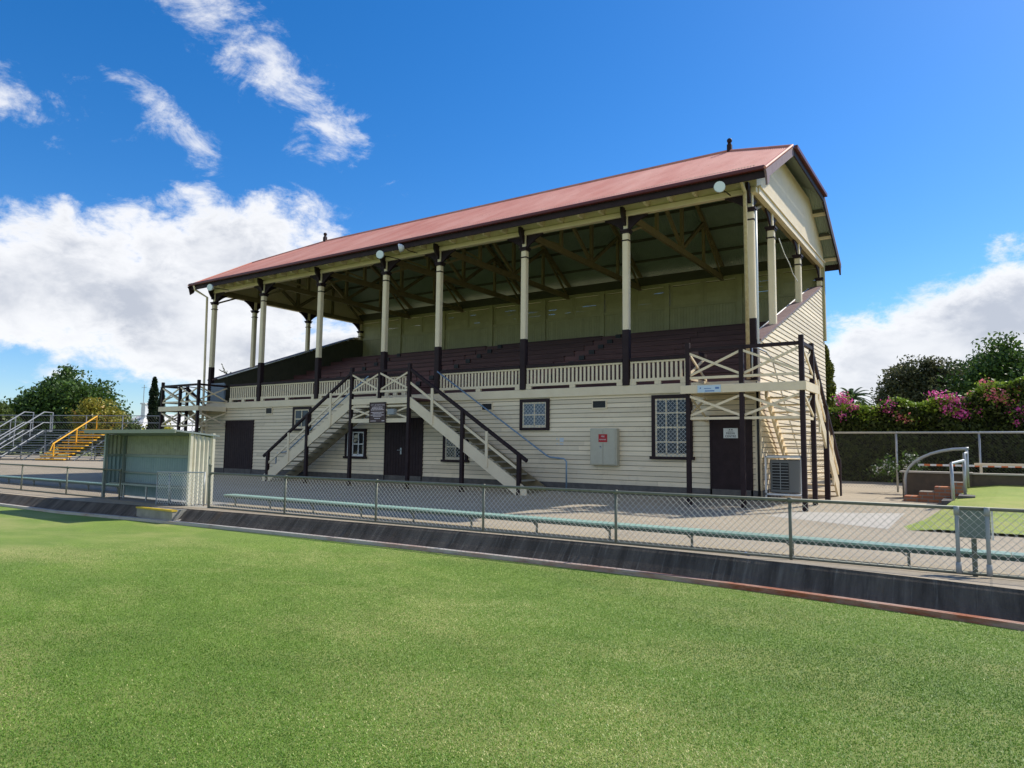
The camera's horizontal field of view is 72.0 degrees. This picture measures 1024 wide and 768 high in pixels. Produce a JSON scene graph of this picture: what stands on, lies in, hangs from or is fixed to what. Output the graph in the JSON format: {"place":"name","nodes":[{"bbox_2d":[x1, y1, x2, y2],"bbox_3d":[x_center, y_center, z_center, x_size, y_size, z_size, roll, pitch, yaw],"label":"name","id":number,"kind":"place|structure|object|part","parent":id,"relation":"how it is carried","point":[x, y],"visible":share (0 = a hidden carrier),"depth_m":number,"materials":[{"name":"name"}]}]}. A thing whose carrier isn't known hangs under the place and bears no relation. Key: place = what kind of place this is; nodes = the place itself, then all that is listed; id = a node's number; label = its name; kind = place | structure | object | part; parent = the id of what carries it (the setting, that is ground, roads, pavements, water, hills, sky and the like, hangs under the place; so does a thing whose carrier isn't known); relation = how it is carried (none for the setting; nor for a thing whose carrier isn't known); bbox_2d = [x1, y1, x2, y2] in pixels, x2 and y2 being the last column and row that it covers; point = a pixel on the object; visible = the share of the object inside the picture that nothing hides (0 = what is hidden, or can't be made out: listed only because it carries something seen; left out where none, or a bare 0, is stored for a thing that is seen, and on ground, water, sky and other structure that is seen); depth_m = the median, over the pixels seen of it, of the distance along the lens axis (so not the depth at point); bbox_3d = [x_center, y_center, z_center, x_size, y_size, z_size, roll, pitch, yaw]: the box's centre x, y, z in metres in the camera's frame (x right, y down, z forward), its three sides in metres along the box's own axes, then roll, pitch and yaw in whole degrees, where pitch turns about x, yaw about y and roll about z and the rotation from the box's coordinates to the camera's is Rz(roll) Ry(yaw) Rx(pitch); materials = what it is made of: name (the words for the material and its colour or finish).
{"place":"outdoors","nodes":[
{"label":"outdoors","id":0,"kind":"place"},
{"bbox_2d":[0,448,103,455],"bbox_3d":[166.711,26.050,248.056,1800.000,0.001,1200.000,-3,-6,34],"label":"ground","id":1,"kind":"structure","parent":0,"point":[48,454],"depth_m":100.58,"materials":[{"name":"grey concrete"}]},
{"bbox_2d":[0,400,26,453],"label":"tree","id":2,"kind":"object","parent":1,"relation":"on","point":[5,409],"visible":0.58,"depth_m":77.62,"materials":[{"name":"green plant"}]},
{"bbox_2d":[4,383,76,454],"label":"tree","id":3,"kind":"object","parent":1,"relation":"on","point":[17,404],"visible":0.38,"depth_m":81.93,"materials":[{"name":"green plant"}]},
{"bbox_2d":[15,364,133,455],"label":"tree","id":4,"kind":"object","parent":1,"relation":"on","point":[62,384],"visible":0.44,"depth_m":82.54,"materials":[{"name":"green plant"}]},
{"bbox_2d":[64,396,129,455],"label":"tree","id":5,"kind":"object","parent":1,"relation":"on","point":[92,406],"visible":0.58,"depth_m":68.90,"materials":[{"name":"green plant"}]},
{"bbox_2d":[113,418,146,429],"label":"bush","id":6,"kind":"object","parent":1,"relation":"on","point":[130,425],"visible":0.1,"depth_m":67.72,"materials":[{"name":"green plant"}]},
{"bbox_2d":[140,421,173,428],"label":"bush","id":7,"kind":"object","parent":1,"relation":"on","point":[164,428],"visible":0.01,"depth_m":61.94,"materials":[{"name":"plant"}]},
{"bbox_2d":[127,385,194,430],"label":"church","id":8,"kind":"structure","parent":1,"relation":"on","point":[144,409],"depth_m":79.53,"materials":[{"name":"white"}]},
{"bbox_2d":[824,344,836,407],"bbox_3d":[15.014,1.295,33.715,1.157,6.631,1.157,-3,-6,34],"label":"cypress","id":9,"kind":"object","parent":1,"relation":"on","point":[831,385],"visible":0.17,"depth_m":33.51,"materials":[{"name":"green plant"}]},
{"bbox_2d":[836,400,866,407],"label":"bush","id":10,"kind":"object","parent":1,"relation":"on","point":[857,402],"visible":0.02,"depth_m":43.38,"materials":[{"name":"green plant"}]},
{"bbox_2d":[836,387,874,405],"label":"palm","id":11,"kind":"object","parent":1,"relation":"on","point":[852,392],"visible":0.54,"depth_m":45.69,"materials":[{"name":"green plant"}]},
{"bbox_2d":[869,354,965,405],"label":"tree","id":12,"kind":"object","parent":1,"relation":"on","point":[911,382],"visible":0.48,"depth_m":51.40,"materials":[{"name":"green plant"}]},
{"bbox_2d":[947,354,981,373],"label":"tree","id":13,"kind":"object","parent":1,"relation":"on","point":[960,365],"visible":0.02,"depth_m":56.37,"materials":[{"name":"green plant"}]},
{"bbox_2d":[937,331,1023,396],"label":"tree","id":14,"kind":"object","parent":1,"relation":"on","point":[1003,362],"visible":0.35,"depth_m":45.70,"materials":[{"name":"green plant"}]},
{"bbox_2d":[0,506,1023,767],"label":"bowling green","id":15,"kind":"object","parent":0,"point":[46,534],"visible":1,"depth_m":5.25,"materials":[{"name":"green plant"}]},
{"bbox_2d":[0,503,1023,630],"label":"green kerb","id":16,"kind":"structure","parent":15,"relation":"on","point":[1003,623],"depth_m":8.94,"materials":[{"name":"concrete"}]},
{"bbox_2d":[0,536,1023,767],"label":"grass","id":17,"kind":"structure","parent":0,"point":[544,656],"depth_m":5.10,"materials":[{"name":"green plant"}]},
{"bbox_2d":[0,455,1023,589],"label":"concourse","id":18,"kind":"structure","parent":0,"point":[884,493],"depth_m":14.74,"materials":[{"name":"concrete"}]},
{"bbox_2d":[0,475,118,492],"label":"bench","id":19,"kind":"object","parent":18,"relation":"on","point":[88,483],"visible":0.58,"depth_m":20.93,"materials":[{"name":"green paint"}]},
{"bbox_2d":[0,463,121,499],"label":"chain link fence","id":20,"kind":"object","parent":18,"relation":"on","point":[66,475],"visible":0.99,"depth_m":18.38,"materials":[{"name":"grey metal"}]},
{"bbox_2d":[0,411,204,460],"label":"bleachers","id":21,"kind":"object","parent":18,"relation":"on","point":[75,445],"visible":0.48,"depth_m":48.86,"materials":[{"name":"metal"}]},
{"bbox_2d":[146,376,159,428],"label":"cypress","id":22,"kind":"object","parent":18,"relation":"on","point":[154,392],"visible":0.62,"depth_m":57.56,"materials":[{"name":"green plant"}]},
{"bbox_2d":[84,429,232,505],"bbox_3d":[-8.397,2.050,16.589,3.960,1.910,1.450,-3,-6,34],"label":"shelter","id":23,"kind":"object","parent":18,"relation":"on","point":[140,455],"visible":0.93,"depth_m":16.80,"materials":[{"name":"green metal"}]},
{"bbox_2d":[109,482,186,502],"bbox_3d":[-8.398,2.542,16.488,3.450,0.370,0.320,-3,-6,34],"label":"bench","id":24,"kind":"object","parent":23,"relation":"on","point":[147,485],"visible":0.82,"depth_m":16.50,"materials":[{"name":"teal metal"}]},
{"bbox_2d":[156,387,165,428],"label":"cypress","id":25,"kind":"object","parent":18,"relation":"on","point":[158,413],"visible":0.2,"depth_m":55.69,"materials":[{"name":"green plant"}]},
{"bbox_2d":[136,504,214,520],"bbox_3d":[-7.051,2.728,14.863,1.496,0.319,1.000,-3,-6,34],"label":"concrete step","id":26,"kind":"object","parent":18,"relation":"on","point":[170,514],"visible":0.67,"depth_m":14.47,"materials":[{"name":"concrete"}]},
{"bbox_2d":[158,380,227,432],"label":"staircase","id":27,"kind":"structure","parent":18,"relation":"on","point":[180,409],"depth_m":29.26,"materials":[{"name":"beige paint"}]},
{"bbox_2d":[262,363,566,495],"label":"staircase","id":28,"kind":"structure","parent":18,"relation":"on","point":[493,468],"depth_m":22.32,"materials":[{"name":"beige paint"}]},
{"bbox_2d":[369,402,385,422],"bbox_3d":[-4.359,0.922,22.825,0.720,0.660,0.025,-3,-6,34],"label":"plaque","id":29,"kind":"object","parent":28,"relation":"attached to","point":[377,412],"visible":1,"depth_m":22.82,"materials":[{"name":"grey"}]},
{"bbox_2d":[387,409,395,414],"bbox_3d":[-3.824,0.886,22.412,0.280,0.180,0.140,-3,-6,34],"label":"junction box","id":30,"kind":"object","parent":28,"relation":"attached to","point":[391,411],"visible":1,"depth_m":22.35,"materials":[{"name":"grey paint"}]},
{"bbox_2d":[188,138,840,501],"bbox_3d":[-0.987,-1.865,27.859,24.400,11.605,10.740,-3,-6,34],"label":"grandstand","id":31,"kind":"object","parent":18,"relation":"on","point":[686,242],"visible":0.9,"depth_m":24.83,"materials":[{"name":"beige wood"}]},
{"bbox_2d":[207,284,226,290],"bbox_3d":[-12.315,-3.985,29.639,0.279,0.288,1.011,-3,-6,34],"label":"floodlight","id":32,"kind":"object","parent":31,"relation":"attached to","point":[210,287],"visible":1,"depth_m":29.26,"materials":[{"name":"white"}]},
{"bbox_2d":[223,420,253,471],"bbox_3d":[-11.214,2.586,28.884,1.880,2.190,0.050,-3,-6,34],"label":"door","id":33,"kind":"structure","parent":31,"relation":"in","point":[239,434],"depth_m":28.86,"materials":[{"name":"brown paint"}]},
{"bbox_2d":[292,406,311,430],"bbox_3d":[-8.016,1.319,26.827,1.120,0.905,0.105,-3,-6,34],"label":"window","id":34,"kind":"structure","parent":31,"relation":"in","point":[298,412],"depth_m":26.89,"materials":[{"name":"brown paint"}]},
{"bbox_2d":[343,429,366,458],"bbox_3d":[-5.583,2.126,25.113,1.140,1.045,0.105,-3,-6,34],"label":"window","id":35,"kind":"structure","parent":31,"relation":"in","point":[359,439],"depth_m":25.04,"materials":[{"name":"brown paint"}]},
{"bbox_2d":[376,250,397,258],"bbox_3d":[-4.235,-4.359,24.249,0.279,0.288,1.011,-3,-6,34],"label":"floodlight","id":36,"kind":"object","parent":31,"relation":"attached to","point":[379,254],"visible":1,"depth_m":23.87,"materials":[{"name":"white"}]},
{"bbox_2d":[383,417,423,481],"bbox_3d":[-3.697,2.226,23.839,1.740,2.170,0.102,-3,-6,34],"label":"door","id":37,"kind":"structure","parent":31,"relation":"in","point":[395,432],"depth_m":23.87,"materials":[{"name":"brown paint"}]},
{"bbox_2d":[398,244,416,252],"bbox_3d":[-3.478,-4.481,23.711,0.247,0.285,1.080,-3,-6,34],"label":"floodlight","id":38,"kind":"object","parent":31,"relation":"attached to","point":[401,247],"visible":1,"depth_m":23.31,"materials":[{"name":"white"}]},
{"bbox_2d":[440,431,469,462],"bbox_3d":[-1.822,2.003,22.599,1.110,1.005,0.105,-3,-6,34],"label":"window","id":39,"kind":"structure","parent":31,"relation":"in","point":[450,452],"depth_m":22.68,"materials":[{"name":"brown paint"}]},
{"bbox_2d":[519,398,549,429],"bbox_3d":[0.674,0.915,21.047,1.030,0.940,0.075,-3,-6,34],"label":"window","id":40,"kind":"structure","parent":31,"relation":"in","point":[534,414],"depth_m":21.02,"materials":[{"name":"glass"}]},
{"bbox_2d":[590,428,619,465],"bbox_3d":[2.567,1.748,19.575,0.820,1.020,0.232,-3,-6,34],"label":"cabinet","id":41,"kind":"object","parent":31,"relation":"attached to","point":[604,446],"visible":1,"depth_m":19.48,"materials":[{"name":"grey metal"}]},
{"bbox_3d":[2.365,1.750,19.624,0.370,0.960,0.015,-3,-6,34],"label":"door","id":42,"kind":"part","parent":41,"relation":"part of","materials":[{"name":"grey paint"}]},
{"bbox_3d":[2.676,1.734,19.416,0.360,0.960,0.015,-3,-6,34],"label":"door","id":43,"kind":"part","parent":41,"relation":"part of","materials":[{"name":"grey paint"}]},
{"bbox_2d":[649,394,694,459],"bbox_3d":[4.223,1.136,18.623,1.220,1.715,0.105,-3,-6,34],"label":"window","id":44,"kind":"structure","parent":31,"relation":"in","point":[668,412],"depth_m":18.66,"materials":[{"name":"brown paint"}]},
{"bbox_2d":[713,181,730,195],"bbox_3d":[5.391,-4.858,17.831,0.279,0.288,1.011,-3,-6,34],"label":"floodlight","id":45,"kind":"object","parent":31,"relation":"attached to","point":[719,186],"visible":1,"depth_m":17.45,"materials":[{"name":"white"}]},
{"bbox_2d":[723,428,737,437],"bbox_3d":[5.511,1.240,17.750,0.360,0.250,0.019,-3,-6,34],"label":"sign","id":46,"kind":"object","parent":31,"relation":"attached to","point":[730,432],"visible":1,"depth_m":17.75,"materials":[{"name":"white"}]},
{"bbox_2d":[709,415,753,496],"bbox_3d":[5.514,1.830,17.721,1.070,2.070,0.050,-3,-6,34],"label":"door","id":47,"kind":"structure","parent":31,"relation":"in","point":[725,473],"depth_m":17.74,"materials":[{"name":"brown paint"}]},
{"bbox_2d":[208,472,1023,579],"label":"chain link fence","id":48,"kind":"object","parent":18,"relation":"on","point":[789,501],"visible":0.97,"depth_m":9.61,"materials":[{"name":"silver metal"}]},
{"bbox_2d":[155,464,211,507],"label":"gate","id":49,"kind":"structure","parent":48,"relation":"attached to","point":[170,477],"depth_m":15.20,"materials":[{"name":"metal"}]},
{"bbox_2d":[224,494,1023,566],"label":"bench","id":50,"kind":"object","parent":18,"relation":"on","point":[797,539],"visible":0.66,"depth_m":9.88,"materials":[{"name":"green paint"}]},
{"bbox_2d":[680,334,841,511],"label":"staircase","id":51,"kind":"structure","parent":18,"relation":"on","point":[813,386],"depth_m":16.60,"materials":[{"name":"beige paint"}]},
{"bbox_2d":[697,385,720,392],"bbox_3d":[4.692,0.113,16.767,0.560,0.170,0.017,-3,-6,34],"label":"sign","id":52,"kind":"object","parent":51,"relation":"attached to","point":[707,388],"visible":1,"depth_m":16.76,"materials":[{"name":"white"}]},
{"bbox_2d":[764,455,801,496],"bbox_3d":[6.730,2.311,17.280,0.880,1.120,0.550,-3,-6,34],"label":"air conditioner","id":53,"kind":"object","parent":18,"relation":"on","point":[785,477],"visible":0.87,"depth_m":17.12,"materials":[{"name":"grey metal"}]},
{"bbox_2d":[769,512,904,528],"bbox_3d":[6.438,2.665,14.148,2.300,0.045,3.200,-3,-6,34],"label":"concrete patch","id":54,"kind":"object","parent":18,"relation":"on","point":[859,516],"visible":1,"depth_m":14.04,"materials":[{"name":"grey concrete"}]},
{"bbox_2d":[863,455,900,481],"bbox_3d":[10.858,2.462,20.726,0.999,0.843,0.948,-3,-6,34],"label":"flowering plant","id":55,"kind":"object","parent":18,"relation":"on","point":[883,468],"visible":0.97,"depth_m":20.60,"materials":[{"name":"green plant"}]},
{"bbox_2d":[883,448,929,476],"bbox_3d":[11.410,2.266,20.284,1.069,0.852,0.928,1,-5,1],"label":"flowering plant","id":56,"kind":"object","parent":18,"relation":"on","point":[915,465],"visible":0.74,"depth_m":20.27,"materials":[{"name":"green plant"}]},
{"bbox_2d":[817,431,1023,491],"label":"chain link fence","id":57,"kind":"object","parent":18,"relation":"on","point":[930,433],"visible":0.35,"depth_m":20.80,"materials":[{"name":"metal"}]},
{"bbox_2d":[827,372,1023,482],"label":"hedge","id":58,"kind":"object","parent":18,"relation":"on","point":[870,419],"visible":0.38,"depth_m":27.19,"materials":[{"name":"green plant"}]},
{"bbox_2d":[828,391,863,421],"bbox_3d":[13.684,0.910,28.894,0.990,1.364,1.372,5,-7,-40],"label":"bougainvillea","id":59,"kind":"object","parent":58,"relation":"attached to","point":[845,399],"visible":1,"depth_m":28.91,"materials":[{"name":"pink plant"}]},
{"bbox_2d":[872,395,900,414],"bbox_3d":[14.914,0.865,27.998,1.077,0.942,1.096,-3,-6,34],"label":"bougainvillea","id":60,"kind":"object","parent":58,"relation":"attached to","point":[885,407],"visible":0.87,"depth_m":27.85,"materials":[{"name":"pink plant"}]},
{"bbox_2d":[889,405,926,422],"bbox_3d":[15.618,1.220,27.543,1.644,0.932,1.093,-3,-6,34],"label":"bougainvillea","id":61,"kind":"object","parent":58,"relation":"attached to","point":[904,417],"visible":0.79,"depth_m":27.48,"materials":[{"name":"pink plant"}]},
{"bbox_2d":[921,390,985,421],"bbox_3d":[16.781,0.789,26.791,2.054,1.455,1.192,-3,-6,34],"label":"bougainvillea","id":62,"kind":"object","parent":58,"relation":"attached to","point":[958,409],"visible":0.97,"depth_m":26.62,"materials":[{"name":"plant"}]},
{"bbox_2d":[965,373,1022,409],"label":"bougainvillea","id":63,"kind":"object","parent":58,"relation":"attached to","point":[1003,396],"visible":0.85,"depth_m":25.97,"materials":[{"name":"pink plant"}]},
{"bbox_2d":[1003,403,1023,430],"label":"bougainvillea","id":64,"kind":"object","parent":58,"relation":"attached to","point":[1015,421],"visible":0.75,"depth_m":25.50,"materials":[{"name":"purple plant"}]},
{"bbox_2d":[904,481,974,504],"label":"brick steps","id":65,"kind":"structure","parent":18,"relation":"on","point":[940,494],"depth_m":17.06,"materials":[{"name":"red brick"}]},
{"bbox_2d":[903,447,969,495],"bbox_3d":[10.552,2.257,17.560,1.460,1.385,0.818,-3,-6,34],"label":"handrail","id":66,"kind":"object","parent":65,"relation":"on","point":[965,455],"visible":0.88,"depth_m":17.78,"materials":[{"name":"metal"}]},
{"bbox_2d":[949,459,966,500],"bbox_3d":[10.165,2.267,16.034,1.090,1.104,0.091,6,-7,-45],"label":"handrail","id":67,"kind":"object","parent":65,"relation":"on","point":[962,461],"visible":0.81,"depth_m":15.84,"materials":[{"name":"metal"}]},
{"bbox_2d":[902,473,1023,497],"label":"retaining wall","id":68,"kind":"structure","parent":18,"relation":"on","point":[917,483],"depth_m":18.10,"materials":[{"name":"brown brick"}]},
{"bbox_2d":[899,470,1023,475],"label":"wall coping","id":69,"kind":"object","parent":68,"relation":"on","point":[939,472],"depth_m":17.88,"materials":[{"name":"beige concrete"}]},
{"bbox_2d":[953,506,993,576],"bbox_3d":[5.090,1.857,7.742,0.363,1.010,0.209,-3,-6,34],"label":"notice box","id":70,"kind":"object","parent":18,"relation":"on","point":[986,526],"visible":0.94,"depth_m":7.75,"materials":[{"name":"white paint"}]},
{"bbox_2d":[0,493,1023,621],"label":"concrete bank","id":71,"kind":"structure","parent":0,"point":[981,600],"depth_m":9.02,"materials":[{"name":"grey concrete"}]},
{"bbox_2d":[0,0,1023,419],"label":"sky","id":72,"kind":"structure","parent":0,"point":[150,150],"materials":[{"name":"blue"}]},
{"bbox_2d":[904,485,1023,534],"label":"lawn","id":73,"kind":"structure","parent":0,"point":[1003,496],"depth_m":14.26,"materials":[{"name":"green plant"}]},
{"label":"upper terrace","id":74,"kind":"structure","parent":0,"visible":0},
{"bbox_2d":[918,464,1023,467],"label":"barrier tape","id":75,"kind":"object","parent":74,"relation":"on","point":[969,465],"visible":0.73,"depth_m":19.47,"materials":[{"name":"white"}]},
{"bbox_2d":[974,463,1023,472],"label":"bench","id":76,"kind":"object","parent":74,"relation":"on","point":[985,464],"visible":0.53,"depth_m":18.38,"materials":[{"name":"beige paint"}]}
]}

